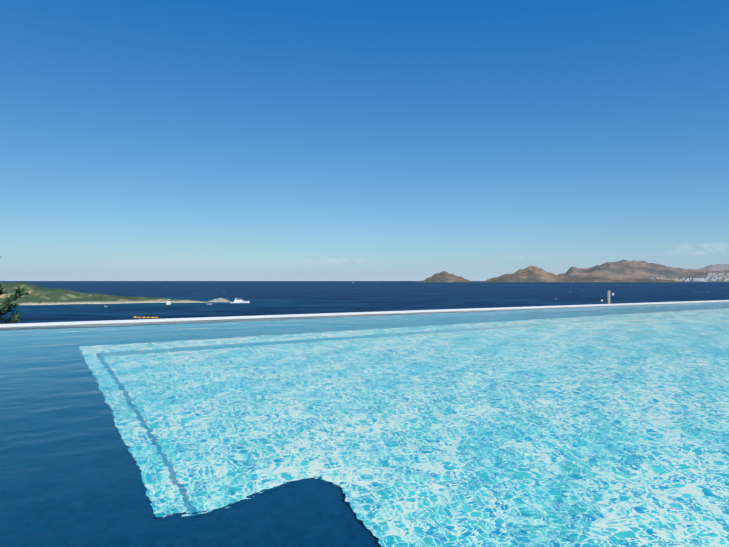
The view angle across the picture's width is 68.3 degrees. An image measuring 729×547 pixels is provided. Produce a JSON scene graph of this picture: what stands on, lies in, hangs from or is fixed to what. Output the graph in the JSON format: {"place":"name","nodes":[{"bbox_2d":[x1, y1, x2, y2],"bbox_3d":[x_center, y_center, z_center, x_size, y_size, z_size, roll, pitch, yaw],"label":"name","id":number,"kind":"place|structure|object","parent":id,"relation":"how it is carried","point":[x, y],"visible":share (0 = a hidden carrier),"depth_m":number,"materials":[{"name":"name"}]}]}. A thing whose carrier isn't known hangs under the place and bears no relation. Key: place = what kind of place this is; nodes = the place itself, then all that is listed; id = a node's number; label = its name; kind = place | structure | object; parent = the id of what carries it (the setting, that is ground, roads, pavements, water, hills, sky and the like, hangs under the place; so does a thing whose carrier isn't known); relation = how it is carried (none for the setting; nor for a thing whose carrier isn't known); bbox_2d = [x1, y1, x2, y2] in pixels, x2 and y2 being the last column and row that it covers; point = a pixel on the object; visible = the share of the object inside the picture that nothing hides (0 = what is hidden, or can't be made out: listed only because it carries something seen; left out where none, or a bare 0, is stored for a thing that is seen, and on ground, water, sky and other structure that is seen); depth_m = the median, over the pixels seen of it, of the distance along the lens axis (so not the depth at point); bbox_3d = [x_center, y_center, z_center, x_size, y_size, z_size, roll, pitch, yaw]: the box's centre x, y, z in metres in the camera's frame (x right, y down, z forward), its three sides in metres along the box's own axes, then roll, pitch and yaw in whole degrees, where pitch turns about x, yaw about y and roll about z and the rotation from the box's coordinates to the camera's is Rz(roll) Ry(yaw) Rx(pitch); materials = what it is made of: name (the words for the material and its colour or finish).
{"place":"outdoors","nodes":[
{"label":"outdoors","id":0,"kind":"place"},
{"bbox_2d":[0,282,208,304],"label":"headland","id":1,"kind":"structure","parent":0,"point":[38,295],"depth_m":485.34,"materials":[{"name":"green plant"}]},
{"bbox_2d":[0,301,728,546],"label":"swimming pool","id":2,"kind":"structure","parent":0,"point":[594,426],"depth_m":1.80,"materials":[{"name":"blue liquid"}]},
{"bbox_2d":[0,281,728,323],"bbox_3d":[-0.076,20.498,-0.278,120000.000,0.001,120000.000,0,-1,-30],"label":"sea","id":3,"kind":"structure","parent":0,"point":[288,297],"depth_m":703.00,"materials":[{"name":"liquid"}]},
{"bbox_2d":[208,298,229,301],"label":"islet rock","id":4,"kind":"object","parent":3,"relation":"in","point":[220,300],"visible":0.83,"depth_m":515.96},
{"bbox_2d":[230,298,249,302],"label":"motor yacht","id":5,"kind":"object","parent":3,"relation":"on","point":[240,301],"visible":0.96,"depth_m":491.44,"materials":[{"name":"white"}]},
{"bbox_2d":[0,0,728,280],"label":"sky","id":6,"kind":"structure","parent":0,"point":[141,140],"materials":[{"name":"blue"}]},
{"bbox_2d":[417,266,678,281],"bbox_3d":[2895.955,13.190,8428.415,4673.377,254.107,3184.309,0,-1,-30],"label":"hills","id":7,"kind":"structure","parent":0,"point":[532,274],"depth_m":7791.70,"materials":[{"name":"brown stone"}]},
{"bbox_2d":[558,260,728,281],"bbox_3d":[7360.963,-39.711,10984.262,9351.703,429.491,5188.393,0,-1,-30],"label":"hills","id":8,"kind":"structure","parent":0,"point":[632,269],"depth_m":9726.86,"materials":[{"name":"brown stone"}]},
{"bbox_2d":[651,273,728,281],"bbox_3d":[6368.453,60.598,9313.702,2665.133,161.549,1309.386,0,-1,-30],"label":"village","id":9,"kind":"object","parent":8,"relation":"on","point":[701,280],"visible":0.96,"depth_m":9265.09,"materials":[{"name":"white"}]},
{"bbox_2d":[670,243,728,255],"bbox_3d":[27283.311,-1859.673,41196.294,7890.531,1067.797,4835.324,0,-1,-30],"label":"cloud","id":10,"kind":"structure","parent":0,"point":[702,246],"depth_m":41238.93,"materials":[{"name":"white"}]},
{"bbox_2d":[694,264,728,270],"bbox_3d":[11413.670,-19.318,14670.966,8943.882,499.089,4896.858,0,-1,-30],"label":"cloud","id":11,"kind":"structure","parent":0,"point":[718,267],"depth_m":13748.62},
{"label":"lower terrace","id":12,"kind":"structure","parent":0,"visible":0},
{"bbox_2d":[0,256,34,323],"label":"pine tree","id":13,"kind":"object","parent":12,"relation":"on","point":[9,303],"visible":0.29,"depth_m":12.94,"materials":[{"name":"green plant"}]},
{"bbox_2d":[0,300,728,326],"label":"overflow wall","id":14,"kind":"structure","parent":12,"relation":"on","point":[114,321],"depth_m":7.62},
{"bbox_2d":[578,291,613,304],"bbox_3d":[10.257,2.535,30.658,7.266,3.166,0.202,0,-1,19],"label":"festoon post","id":15,"kind":"object","parent":12,"relation":"on","point":[608,297],"visible":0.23,"depth_m":29.57,"materials":[{"name":"white"}]}
]}

